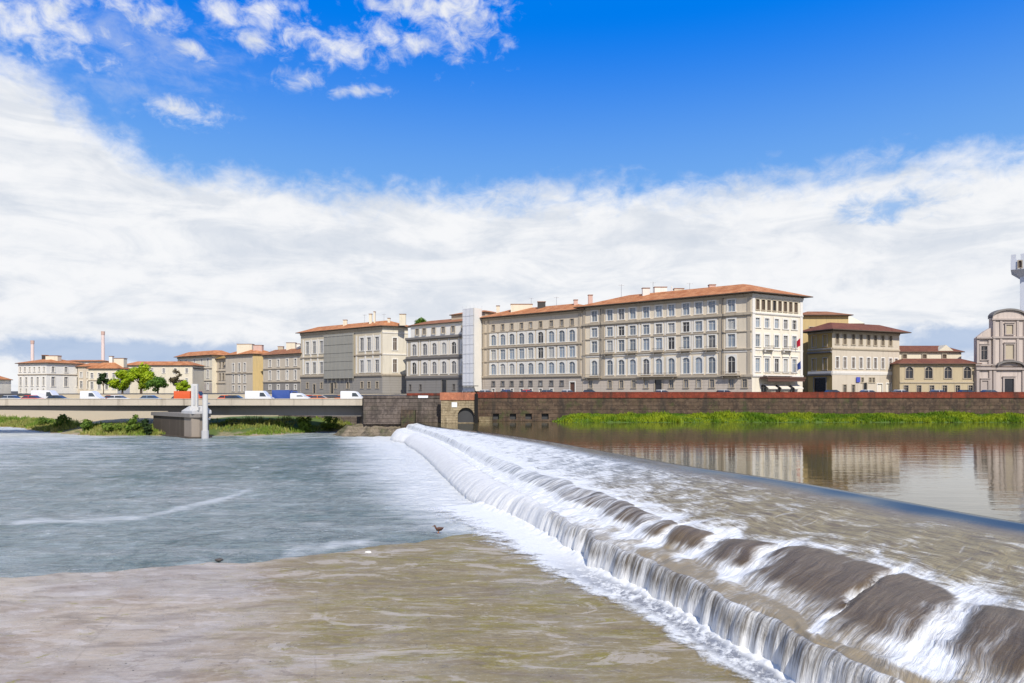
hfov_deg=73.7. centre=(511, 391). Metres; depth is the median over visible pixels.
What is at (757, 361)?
window
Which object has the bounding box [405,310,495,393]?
building
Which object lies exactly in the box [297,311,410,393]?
netted palace
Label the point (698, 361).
window
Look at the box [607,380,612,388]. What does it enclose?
window
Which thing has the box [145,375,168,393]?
green tree
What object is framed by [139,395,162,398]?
car
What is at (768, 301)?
window
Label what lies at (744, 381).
window
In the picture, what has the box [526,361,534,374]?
window
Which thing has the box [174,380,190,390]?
lime tree
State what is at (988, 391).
car
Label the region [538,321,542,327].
window
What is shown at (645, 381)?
window
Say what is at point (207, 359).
balcony house
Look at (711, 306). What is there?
window
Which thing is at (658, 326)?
window
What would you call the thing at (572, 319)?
window
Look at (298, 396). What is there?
van
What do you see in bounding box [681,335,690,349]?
window
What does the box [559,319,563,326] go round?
window
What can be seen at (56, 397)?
car
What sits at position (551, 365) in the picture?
window
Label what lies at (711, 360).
window
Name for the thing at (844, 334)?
window
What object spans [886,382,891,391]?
door
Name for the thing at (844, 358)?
window
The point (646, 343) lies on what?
window
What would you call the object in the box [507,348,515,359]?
window
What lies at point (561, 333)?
window
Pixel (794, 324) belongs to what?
window
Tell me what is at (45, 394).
van
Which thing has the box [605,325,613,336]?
window
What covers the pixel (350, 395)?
van
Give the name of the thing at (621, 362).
window
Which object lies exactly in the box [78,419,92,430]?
riverside shrub
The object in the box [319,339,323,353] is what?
window
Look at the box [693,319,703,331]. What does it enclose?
window
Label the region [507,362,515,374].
window
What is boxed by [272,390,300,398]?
truck
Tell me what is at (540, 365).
window
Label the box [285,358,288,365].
window
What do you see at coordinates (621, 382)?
window
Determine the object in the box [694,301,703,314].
window
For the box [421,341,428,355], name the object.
window
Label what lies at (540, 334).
window
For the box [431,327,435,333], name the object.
window
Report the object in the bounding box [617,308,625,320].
window
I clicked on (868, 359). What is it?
window
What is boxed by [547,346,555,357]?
window
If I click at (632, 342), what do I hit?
window
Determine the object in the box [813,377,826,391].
door
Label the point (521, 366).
window
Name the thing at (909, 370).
window
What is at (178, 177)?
sky
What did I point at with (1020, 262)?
window
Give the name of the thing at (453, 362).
window
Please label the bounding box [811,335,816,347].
window
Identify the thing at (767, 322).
window
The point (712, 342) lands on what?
window
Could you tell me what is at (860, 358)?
window
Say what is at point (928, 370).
window
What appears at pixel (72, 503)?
river
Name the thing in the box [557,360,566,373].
window
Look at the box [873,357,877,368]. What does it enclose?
window
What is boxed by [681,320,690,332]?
window
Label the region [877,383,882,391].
door
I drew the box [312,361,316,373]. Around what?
window
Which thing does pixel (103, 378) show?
dark tree
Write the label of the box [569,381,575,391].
door
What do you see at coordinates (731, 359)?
window
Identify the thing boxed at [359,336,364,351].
window
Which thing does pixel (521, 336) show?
window
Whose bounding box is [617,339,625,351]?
window
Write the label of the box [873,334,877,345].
window
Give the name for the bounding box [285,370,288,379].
window
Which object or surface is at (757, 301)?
window
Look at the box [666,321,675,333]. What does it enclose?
window
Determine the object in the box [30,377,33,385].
window
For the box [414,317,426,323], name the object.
roof tree
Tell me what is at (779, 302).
window
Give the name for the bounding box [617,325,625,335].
window
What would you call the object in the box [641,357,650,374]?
window
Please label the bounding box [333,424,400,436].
stony bank
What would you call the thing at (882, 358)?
window
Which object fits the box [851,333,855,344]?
window
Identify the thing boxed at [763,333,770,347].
window
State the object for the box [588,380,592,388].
window
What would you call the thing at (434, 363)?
window
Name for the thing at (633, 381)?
window
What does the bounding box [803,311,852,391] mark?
ochre tall house
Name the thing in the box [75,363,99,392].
stepped house
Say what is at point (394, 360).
window
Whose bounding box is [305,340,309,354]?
window
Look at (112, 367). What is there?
peach house
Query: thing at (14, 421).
meadow grass
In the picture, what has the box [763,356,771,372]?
window
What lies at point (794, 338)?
window
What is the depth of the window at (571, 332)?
261.29 m
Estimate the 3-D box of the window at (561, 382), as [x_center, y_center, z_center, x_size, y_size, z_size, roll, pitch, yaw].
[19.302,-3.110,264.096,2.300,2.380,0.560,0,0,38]
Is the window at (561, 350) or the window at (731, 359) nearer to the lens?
the window at (731, 359)
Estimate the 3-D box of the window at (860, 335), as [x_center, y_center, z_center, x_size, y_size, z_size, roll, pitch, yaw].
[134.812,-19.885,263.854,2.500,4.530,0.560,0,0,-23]
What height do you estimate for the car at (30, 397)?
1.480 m
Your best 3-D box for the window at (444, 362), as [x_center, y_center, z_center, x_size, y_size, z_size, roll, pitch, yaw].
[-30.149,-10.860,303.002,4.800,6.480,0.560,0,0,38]
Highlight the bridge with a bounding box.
[0,398,362,438]
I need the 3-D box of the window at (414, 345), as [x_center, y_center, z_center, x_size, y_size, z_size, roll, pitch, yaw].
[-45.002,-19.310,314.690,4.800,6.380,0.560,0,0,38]
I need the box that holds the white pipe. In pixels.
[201,394,209,438]
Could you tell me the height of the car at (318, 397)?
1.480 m
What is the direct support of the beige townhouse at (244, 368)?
on the street
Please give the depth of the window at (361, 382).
337.81 m
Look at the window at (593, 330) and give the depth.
255.30 m
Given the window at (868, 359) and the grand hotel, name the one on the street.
the grand hotel
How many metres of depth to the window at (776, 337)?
224.40 m
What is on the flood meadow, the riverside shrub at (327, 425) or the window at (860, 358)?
the riverside shrub at (327, 425)
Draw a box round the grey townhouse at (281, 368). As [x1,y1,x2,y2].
[260,342,301,392]
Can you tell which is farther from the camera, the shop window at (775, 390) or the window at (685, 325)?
the window at (685, 325)
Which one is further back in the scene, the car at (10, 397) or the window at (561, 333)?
the window at (561, 333)
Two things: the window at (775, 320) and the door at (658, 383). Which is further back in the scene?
the door at (658, 383)
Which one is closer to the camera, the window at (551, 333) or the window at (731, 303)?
the window at (731, 303)
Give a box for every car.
[0,395,20,398]
[21,395,44,398]
[46,395,69,398]
[107,395,129,398]
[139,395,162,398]
[217,395,227,398]
[225,395,244,398]
[310,395,330,398]
[929,390,945,391]
[957,390,973,391]
[980,390,996,391]
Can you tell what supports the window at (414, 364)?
in the building at (434, 356)
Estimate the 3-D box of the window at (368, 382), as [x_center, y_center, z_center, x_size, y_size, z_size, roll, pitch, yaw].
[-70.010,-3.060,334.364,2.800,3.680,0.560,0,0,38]
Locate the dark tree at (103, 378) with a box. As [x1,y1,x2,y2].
[96,373,108,393]
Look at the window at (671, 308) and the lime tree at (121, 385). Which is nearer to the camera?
the window at (671, 308)
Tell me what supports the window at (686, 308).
in the grand hotel
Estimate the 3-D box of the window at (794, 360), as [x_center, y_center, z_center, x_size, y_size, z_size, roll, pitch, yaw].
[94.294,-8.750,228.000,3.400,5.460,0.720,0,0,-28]
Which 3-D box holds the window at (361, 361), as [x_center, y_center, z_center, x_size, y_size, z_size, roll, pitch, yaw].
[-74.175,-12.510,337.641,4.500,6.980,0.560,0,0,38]
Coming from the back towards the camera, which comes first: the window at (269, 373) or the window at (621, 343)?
the window at (269, 373)
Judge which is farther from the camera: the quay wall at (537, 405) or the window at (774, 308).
the window at (774, 308)
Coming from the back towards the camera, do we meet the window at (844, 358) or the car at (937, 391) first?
the window at (844, 358)
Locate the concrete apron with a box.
[0,532,753,682]
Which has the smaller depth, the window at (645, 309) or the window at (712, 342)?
the window at (712, 342)
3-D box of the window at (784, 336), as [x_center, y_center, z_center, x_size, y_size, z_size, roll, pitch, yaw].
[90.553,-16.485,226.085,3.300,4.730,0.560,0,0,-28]
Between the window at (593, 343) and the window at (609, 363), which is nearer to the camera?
the window at (609, 363)
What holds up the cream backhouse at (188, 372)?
on the street
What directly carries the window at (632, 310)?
in the grand hotel
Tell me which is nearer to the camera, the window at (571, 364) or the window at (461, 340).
the window at (571, 364)
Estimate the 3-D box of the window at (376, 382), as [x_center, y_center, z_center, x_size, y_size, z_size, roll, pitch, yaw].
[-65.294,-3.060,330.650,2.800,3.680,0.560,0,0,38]
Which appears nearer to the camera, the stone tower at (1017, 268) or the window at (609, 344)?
the window at (609, 344)
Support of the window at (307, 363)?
in the netted palace at (369, 357)
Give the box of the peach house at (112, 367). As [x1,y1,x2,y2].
[86,356,129,393]
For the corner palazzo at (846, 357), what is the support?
on the street
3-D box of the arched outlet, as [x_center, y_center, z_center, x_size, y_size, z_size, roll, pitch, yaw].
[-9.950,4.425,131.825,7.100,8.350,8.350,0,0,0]
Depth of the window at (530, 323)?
273.43 m
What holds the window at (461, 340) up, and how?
in the building at (434, 356)
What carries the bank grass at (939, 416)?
on the grassy ledge
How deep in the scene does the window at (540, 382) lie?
270.71 m
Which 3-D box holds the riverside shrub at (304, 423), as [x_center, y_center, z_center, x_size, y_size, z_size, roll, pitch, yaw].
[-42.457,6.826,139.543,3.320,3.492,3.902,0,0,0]
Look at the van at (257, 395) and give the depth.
134.46 m
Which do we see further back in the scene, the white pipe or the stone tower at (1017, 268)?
the stone tower at (1017, 268)
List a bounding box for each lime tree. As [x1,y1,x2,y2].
[108,369,129,393]
[124,362,155,393]
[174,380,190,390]
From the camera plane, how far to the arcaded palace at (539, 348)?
272.81 m
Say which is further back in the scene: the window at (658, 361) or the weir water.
the window at (658, 361)
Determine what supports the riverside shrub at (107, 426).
on the flood meadow
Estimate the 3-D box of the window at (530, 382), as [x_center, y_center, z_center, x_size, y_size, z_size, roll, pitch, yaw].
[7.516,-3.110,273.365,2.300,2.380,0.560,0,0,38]
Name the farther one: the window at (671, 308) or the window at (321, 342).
the window at (321, 342)
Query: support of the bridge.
on the riverbed
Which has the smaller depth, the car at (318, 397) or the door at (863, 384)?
the car at (318, 397)
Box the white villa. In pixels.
[15,355,84,393]
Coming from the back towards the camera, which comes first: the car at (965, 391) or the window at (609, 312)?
the window at (609, 312)
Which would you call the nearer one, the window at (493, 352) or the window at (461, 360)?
the window at (493, 352)
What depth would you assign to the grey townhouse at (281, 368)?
380.46 m
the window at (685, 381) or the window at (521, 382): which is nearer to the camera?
the window at (685, 381)
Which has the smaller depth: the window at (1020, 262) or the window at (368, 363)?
the window at (1020, 262)
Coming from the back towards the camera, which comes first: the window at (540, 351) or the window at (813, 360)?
the window at (540, 351)
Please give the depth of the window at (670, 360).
236.06 m
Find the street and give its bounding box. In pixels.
[0,391,547,421]
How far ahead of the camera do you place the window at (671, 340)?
236.06 m
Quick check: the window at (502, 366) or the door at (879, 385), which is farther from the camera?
the window at (502, 366)
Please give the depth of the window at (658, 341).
239.19 m
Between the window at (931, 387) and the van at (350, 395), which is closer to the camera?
the van at (350, 395)
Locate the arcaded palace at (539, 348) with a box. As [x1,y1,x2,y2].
[480,297,584,391]
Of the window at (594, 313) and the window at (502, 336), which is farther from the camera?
the window at (502, 336)
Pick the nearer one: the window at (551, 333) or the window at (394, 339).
the window at (551, 333)
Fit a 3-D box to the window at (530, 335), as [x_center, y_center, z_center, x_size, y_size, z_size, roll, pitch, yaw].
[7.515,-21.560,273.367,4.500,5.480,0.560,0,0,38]
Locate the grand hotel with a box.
[573,282,812,391]
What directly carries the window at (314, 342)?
in the netted palace at (369, 357)
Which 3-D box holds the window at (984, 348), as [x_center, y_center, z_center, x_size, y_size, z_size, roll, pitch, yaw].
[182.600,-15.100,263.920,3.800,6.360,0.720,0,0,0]
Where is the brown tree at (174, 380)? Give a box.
[168,369,182,390]
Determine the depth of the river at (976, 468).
68.96 m
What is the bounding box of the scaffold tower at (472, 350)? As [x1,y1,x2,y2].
[462,308,481,391]
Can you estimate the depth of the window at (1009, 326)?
263.66 m
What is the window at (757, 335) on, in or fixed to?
in the grand hotel
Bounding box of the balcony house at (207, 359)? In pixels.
[175,350,228,392]
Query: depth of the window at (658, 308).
238.96 m
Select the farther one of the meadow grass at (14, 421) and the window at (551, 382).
the window at (551, 382)
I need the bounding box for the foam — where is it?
[432,501,794,682]
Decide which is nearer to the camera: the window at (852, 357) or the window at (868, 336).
the window at (852, 357)
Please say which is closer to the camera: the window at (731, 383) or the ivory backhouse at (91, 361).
the window at (731, 383)
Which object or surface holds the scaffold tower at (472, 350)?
on the street
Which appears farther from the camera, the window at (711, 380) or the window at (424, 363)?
the window at (424, 363)
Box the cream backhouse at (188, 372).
[127,361,205,392]
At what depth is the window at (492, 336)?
285.71 m
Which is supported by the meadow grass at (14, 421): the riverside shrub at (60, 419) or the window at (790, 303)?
the riverside shrub at (60, 419)
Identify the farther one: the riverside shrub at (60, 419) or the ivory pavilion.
the ivory pavilion
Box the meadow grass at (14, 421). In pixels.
[0,415,353,435]
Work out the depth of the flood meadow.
153.93 m
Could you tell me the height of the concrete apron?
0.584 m
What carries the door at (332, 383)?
in the netted palace at (369, 357)
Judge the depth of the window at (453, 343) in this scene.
299.42 m
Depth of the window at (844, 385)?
260.72 m
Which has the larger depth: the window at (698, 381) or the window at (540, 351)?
the window at (540, 351)
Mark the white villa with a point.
(57, 374)
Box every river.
[0,427,488,577]
[419,421,1023,522]
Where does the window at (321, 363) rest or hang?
in the netted palace at (369, 357)
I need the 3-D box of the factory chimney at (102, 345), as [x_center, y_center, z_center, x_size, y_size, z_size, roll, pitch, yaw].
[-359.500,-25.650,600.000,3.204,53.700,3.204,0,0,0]
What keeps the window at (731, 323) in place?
in the grand hotel
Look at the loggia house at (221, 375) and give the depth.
425.57 m
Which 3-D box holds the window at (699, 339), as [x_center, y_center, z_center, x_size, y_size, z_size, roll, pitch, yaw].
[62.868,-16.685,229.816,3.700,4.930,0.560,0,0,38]
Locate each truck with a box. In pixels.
[174,391,202,398]
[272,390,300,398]
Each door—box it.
[330,382,333,392]
[441,379,446,391]
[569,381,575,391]
[654,379,662,390]
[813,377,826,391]
[862,382,867,389]
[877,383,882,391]
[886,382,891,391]
[980,378,990,390]
[1002,376,1016,391]
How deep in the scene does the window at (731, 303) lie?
223.06 m
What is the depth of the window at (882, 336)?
268.67 m
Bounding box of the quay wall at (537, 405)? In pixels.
[477,392,1023,421]
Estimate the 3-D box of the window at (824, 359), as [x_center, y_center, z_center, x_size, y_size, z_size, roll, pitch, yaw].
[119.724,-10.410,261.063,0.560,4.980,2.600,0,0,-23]
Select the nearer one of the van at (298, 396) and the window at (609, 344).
the van at (298, 396)
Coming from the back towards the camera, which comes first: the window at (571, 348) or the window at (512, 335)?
the window at (512, 335)
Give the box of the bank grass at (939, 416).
[552,409,1023,421]
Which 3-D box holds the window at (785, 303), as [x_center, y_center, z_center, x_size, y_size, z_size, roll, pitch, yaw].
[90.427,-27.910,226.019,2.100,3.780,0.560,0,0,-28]
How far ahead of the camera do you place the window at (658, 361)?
238.96 m
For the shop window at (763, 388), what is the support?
in the grand hotel
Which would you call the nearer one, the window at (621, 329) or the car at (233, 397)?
the car at (233, 397)
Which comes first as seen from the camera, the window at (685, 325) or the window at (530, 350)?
the window at (685, 325)
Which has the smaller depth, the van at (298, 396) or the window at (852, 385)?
the van at (298, 396)
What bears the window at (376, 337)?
in the netted palace at (369, 357)
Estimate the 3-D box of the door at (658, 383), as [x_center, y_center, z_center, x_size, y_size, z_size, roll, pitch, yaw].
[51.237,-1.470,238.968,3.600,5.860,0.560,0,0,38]
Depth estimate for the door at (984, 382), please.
263.60 m
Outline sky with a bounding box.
[0,0,1023,390]
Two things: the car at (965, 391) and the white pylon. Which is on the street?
the car at (965, 391)
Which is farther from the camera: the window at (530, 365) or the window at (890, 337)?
the window at (530, 365)
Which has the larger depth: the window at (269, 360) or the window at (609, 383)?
the window at (269, 360)
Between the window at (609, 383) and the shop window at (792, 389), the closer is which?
the shop window at (792, 389)
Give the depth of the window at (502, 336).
282.38 m
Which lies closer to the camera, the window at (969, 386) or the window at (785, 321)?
the window at (785, 321)
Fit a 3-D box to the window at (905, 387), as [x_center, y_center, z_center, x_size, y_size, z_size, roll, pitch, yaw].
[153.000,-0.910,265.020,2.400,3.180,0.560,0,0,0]
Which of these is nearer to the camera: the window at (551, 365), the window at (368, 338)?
the window at (551, 365)
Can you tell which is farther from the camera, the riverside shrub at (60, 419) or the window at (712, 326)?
the window at (712, 326)
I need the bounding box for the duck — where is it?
[432,525,443,532]
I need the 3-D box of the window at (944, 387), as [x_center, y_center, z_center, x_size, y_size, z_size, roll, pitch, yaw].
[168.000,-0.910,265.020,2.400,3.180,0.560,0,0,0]
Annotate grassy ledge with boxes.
[557,414,1022,421]
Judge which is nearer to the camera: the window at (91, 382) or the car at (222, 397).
the car at (222, 397)
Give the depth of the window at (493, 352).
285.71 m
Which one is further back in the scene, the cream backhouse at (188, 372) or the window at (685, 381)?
the cream backhouse at (188, 372)
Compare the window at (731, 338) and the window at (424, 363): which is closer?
the window at (731, 338)
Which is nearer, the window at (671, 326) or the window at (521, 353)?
the window at (671, 326)
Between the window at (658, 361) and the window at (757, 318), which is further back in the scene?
the window at (658, 361)
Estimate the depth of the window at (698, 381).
229.91 m
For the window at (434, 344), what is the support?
in the building at (434, 356)
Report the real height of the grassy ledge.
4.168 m
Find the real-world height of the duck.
0.483 m
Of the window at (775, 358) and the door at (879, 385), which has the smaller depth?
the window at (775, 358)
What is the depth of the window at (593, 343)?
255.30 m
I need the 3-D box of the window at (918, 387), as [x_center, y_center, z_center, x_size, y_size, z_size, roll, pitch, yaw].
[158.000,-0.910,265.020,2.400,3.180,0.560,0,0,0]
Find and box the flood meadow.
[0,394,405,435]
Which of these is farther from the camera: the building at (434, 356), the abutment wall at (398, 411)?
the building at (434, 356)
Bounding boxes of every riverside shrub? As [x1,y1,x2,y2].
[36,416,53,424]
[54,414,71,426]
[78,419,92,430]
[101,423,121,431]
[123,414,141,430]
[140,418,153,434]
[297,416,312,429]
[319,416,339,428]
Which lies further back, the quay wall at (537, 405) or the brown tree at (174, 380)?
the brown tree at (174, 380)
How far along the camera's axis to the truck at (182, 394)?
134.60 m
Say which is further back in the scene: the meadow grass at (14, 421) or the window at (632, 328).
the window at (632, 328)
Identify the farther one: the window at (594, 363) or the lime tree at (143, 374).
the lime tree at (143, 374)
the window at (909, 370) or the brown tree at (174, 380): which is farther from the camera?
the brown tree at (174, 380)
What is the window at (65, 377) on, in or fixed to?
in the white villa
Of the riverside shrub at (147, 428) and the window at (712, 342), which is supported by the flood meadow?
the riverside shrub at (147, 428)
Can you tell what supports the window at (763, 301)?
in the grand hotel
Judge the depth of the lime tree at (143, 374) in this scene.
298.18 m
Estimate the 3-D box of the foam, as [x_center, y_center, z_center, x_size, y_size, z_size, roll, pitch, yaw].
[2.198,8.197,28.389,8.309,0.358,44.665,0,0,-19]
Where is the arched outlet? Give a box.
[440,392,477,428]
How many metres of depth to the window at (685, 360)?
232.68 m
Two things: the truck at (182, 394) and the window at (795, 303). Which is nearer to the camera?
the truck at (182, 394)
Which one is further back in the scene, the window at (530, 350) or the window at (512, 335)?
the window at (512, 335)
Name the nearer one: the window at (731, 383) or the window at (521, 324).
the window at (731, 383)
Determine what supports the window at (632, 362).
in the grand hotel
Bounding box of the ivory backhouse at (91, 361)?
[68,360,108,363]
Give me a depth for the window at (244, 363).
404.10 m
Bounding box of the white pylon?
[190,384,199,410]
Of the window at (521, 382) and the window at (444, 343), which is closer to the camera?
the window at (521, 382)
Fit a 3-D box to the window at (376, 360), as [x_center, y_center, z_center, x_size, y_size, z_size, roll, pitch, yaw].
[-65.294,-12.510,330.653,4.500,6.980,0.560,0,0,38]
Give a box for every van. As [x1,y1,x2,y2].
[31,390,58,398]
[80,391,105,398]
[245,391,274,398]
[290,393,309,398]
[340,391,362,398]
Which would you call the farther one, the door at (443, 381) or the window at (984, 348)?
the door at (443, 381)
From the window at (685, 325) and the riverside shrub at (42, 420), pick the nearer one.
the riverside shrub at (42, 420)
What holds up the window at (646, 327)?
in the grand hotel
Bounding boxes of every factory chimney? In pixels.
[30,340,34,360]
[101,331,104,359]
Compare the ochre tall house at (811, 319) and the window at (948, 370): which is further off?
the ochre tall house at (811, 319)
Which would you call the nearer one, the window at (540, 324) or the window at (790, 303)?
the window at (790, 303)
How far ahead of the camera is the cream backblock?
296.49 m
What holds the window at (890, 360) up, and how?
in the corner palazzo at (846, 357)
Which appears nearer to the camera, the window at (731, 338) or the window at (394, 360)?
the window at (731, 338)
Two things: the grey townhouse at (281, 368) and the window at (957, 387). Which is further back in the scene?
the grey townhouse at (281, 368)
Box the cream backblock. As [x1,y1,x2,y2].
[844,313,864,323]
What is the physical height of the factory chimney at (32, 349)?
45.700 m
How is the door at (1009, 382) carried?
in the church
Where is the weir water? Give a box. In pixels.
[390,423,1023,682]
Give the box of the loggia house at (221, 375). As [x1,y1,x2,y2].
[215,356,225,392]
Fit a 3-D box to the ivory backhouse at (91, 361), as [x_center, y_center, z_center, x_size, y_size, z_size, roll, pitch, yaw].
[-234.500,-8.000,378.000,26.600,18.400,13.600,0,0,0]
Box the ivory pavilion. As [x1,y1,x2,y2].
[0,376,12,393]
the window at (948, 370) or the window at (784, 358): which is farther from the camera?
the window at (948, 370)
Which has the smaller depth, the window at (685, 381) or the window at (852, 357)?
the window at (685, 381)
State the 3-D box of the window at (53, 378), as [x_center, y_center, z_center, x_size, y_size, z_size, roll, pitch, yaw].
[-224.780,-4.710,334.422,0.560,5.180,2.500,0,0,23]
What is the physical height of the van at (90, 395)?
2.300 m
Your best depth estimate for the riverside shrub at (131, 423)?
130.92 m
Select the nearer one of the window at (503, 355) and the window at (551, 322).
the window at (551, 322)
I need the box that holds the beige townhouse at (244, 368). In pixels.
[222,344,268,392]
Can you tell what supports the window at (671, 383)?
in the grand hotel
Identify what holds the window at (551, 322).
in the arcaded palace at (539, 348)
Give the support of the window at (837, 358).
in the corner palazzo at (846, 357)
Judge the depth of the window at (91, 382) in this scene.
339.87 m
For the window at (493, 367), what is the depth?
285.71 m
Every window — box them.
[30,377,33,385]
[51,376,55,386]
[64,376,68,386]
[79,381,82,388]
[90,381,93,389]
[243,362,245,371]
[268,359,271,366]
[268,370,271,379]
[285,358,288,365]
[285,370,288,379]
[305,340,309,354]
[305,361,309,373]
[312,340,316,353]
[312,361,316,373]
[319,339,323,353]
[319,360,323,373]
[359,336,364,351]
[359,359,364,372]
[360,381,363,388]
[366,336,371,350]
[366,358,371,372]
[367,381,370,388]
[374,335,378,350]
[374,358,378,372]
[375,381,378,388]
[392,337,397,350]
[392,358,397,372]
[410,361,417,374]
[411,342,417,355]
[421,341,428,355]
[421,360,428,373]
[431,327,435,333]
[431,341,437,354]
[431,360,437,373]
[440,340,447,354]
[440,359,447,373]
[450,325,454,332]
[450,340,457,353]
[450,359,457,373]
[460,339,462,353]
[460,359,462,373]
[489,333,497,345]
[489,349,496,360]
[489,363,497,374]
[498,332,506,345]
[498,362,506,374]
[499,348,506,359]
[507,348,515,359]
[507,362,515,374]
[508,332,515,344]
[517,331,525,344]
[517,347,525,359]
[517,362,525,374]
[519,322,523,328]
[519,380,523,385]
[526,330,534,343]
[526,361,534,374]
[527,347,534,358]
[528,321,532,328]
[528,380,532,385]
[536,330,544,343]
[536,346,544,358]
[536,361,544,373]
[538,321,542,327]
[538,380,542,385]
[546,329,555,342]
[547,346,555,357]
[547,361,555,373]
[549,320,553,326]
[549,380,553,385]
[557,328,566,342]
[557,345,565,357]
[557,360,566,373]
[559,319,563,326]
[559,380,563,385]
[567,328,576,341]
[567,345,575,357]
[567,360,576,373]
[569,318,574,325]
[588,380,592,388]
[590,310,597,322]
[590,326,598,337]
[590,340,598,352]
[590,359,598,375]
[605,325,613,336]
[605,339,613,352]
[605,358,613,375]
[606,308,613,320]
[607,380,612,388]
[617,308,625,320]
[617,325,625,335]
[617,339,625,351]
[617,358,625,374]
[618,380,623,388]
[628,306,636,319]
[628,324,636,335]
[628,338,636,351]
[628,358,637,374]
[631,379,636,388]
[641,305,650,318]
[641,323,650,334]
[641,337,650,350]
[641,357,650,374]
[643,379,648,388]
[653,357,663,374]
[654,304,662,317]
[654,322,663,333]
[654,337,663,350]
[666,303,675,316]
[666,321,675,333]
[666,336,675,349]
[666,356,675,374]
[668,379,673,387]
[681,302,690,315]
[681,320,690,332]
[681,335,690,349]
[681,356,691,373]
[683,379,688,387]
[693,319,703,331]
[693,335,703,348]
[693,355,703,373]
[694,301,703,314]
[696,379,701,387]
[706,334,716,348]
[706,355,717,373]
[707,300,716,313]
[707,318,716,330]
[709,378,714,387]
[725,354,736,373]
[726,298,736,312]
[726,317,736,329]
[726,333,736,347]
[728,378,734,387]
[741,378,747,387]
[754,316,761,327]
[754,332,760,346]
[754,355,760,371]
[755,298,759,309]
[760,384,767,391]
[761,299,765,310]
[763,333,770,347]
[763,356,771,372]
[764,317,770,328]
[767,299,771,310]
[772,300,776,311]
[773,317,780,328]
[773,333,780,347]
[773,356,780,372]
[774,384,781,391]
[778,300,782,311]
[782,318,788,329]
[782,334,789,348]
[782,356,789,372]
[783,301,787,312]
[788,301,792,312]
[788,384,795,391]
[791,319,797,329]
[791,334,797,348]
[791,357,798,372]
[794,302,797,312]
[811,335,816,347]
[811,358,816,370]
[822,334,827,346]
[822,357,827,369]
[835,333,839,344]
[835,356,839,368]
[842,333,847,344]
[842,356,847,368]
[843,384,846,391]
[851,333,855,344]
[851,356,855,368]
[851,384,855,391]
[858,357,863,368]
[859,334,863,345]
[866,334,870,345]
[866,357,870,368]
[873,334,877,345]
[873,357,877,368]
[881,335,884,345]
[881,357,884,368]
[888,335,892,346]
[888,357,892,369]
[903,385,908,391]
[905,366,913,378]
[916,385,921,391]
[924,366,933,378]
[929,385,934,390]
[942,385,947,391]
[943,366,952,378]
[955,385,960,391]
[963,366,971,378]
[968,385,973,390]
[980,344,988,359]
[1004,322,1015,334]
[1004,342,1015,359]
[1017,260,1022,267]
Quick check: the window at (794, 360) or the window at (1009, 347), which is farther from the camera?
the window at (1009, 347)
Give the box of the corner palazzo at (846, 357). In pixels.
[803,322,911,391]
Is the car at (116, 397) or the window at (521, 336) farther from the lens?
the window at (521, 336)
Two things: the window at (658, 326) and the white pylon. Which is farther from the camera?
the window at (658, 326)
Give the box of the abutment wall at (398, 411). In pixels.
[278,393,440,427]
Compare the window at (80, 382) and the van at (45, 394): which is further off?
the window at (80, 382)
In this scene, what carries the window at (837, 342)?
in the corner palazzo at (846, 357)
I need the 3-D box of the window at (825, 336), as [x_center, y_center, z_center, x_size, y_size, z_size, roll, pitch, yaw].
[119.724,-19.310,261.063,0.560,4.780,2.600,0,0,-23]
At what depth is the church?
263.75 m
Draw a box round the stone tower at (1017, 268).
[1011,254,1023,310]
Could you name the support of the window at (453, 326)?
in the building at (434, 356)
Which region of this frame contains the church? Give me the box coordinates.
[974,308,1023,391]

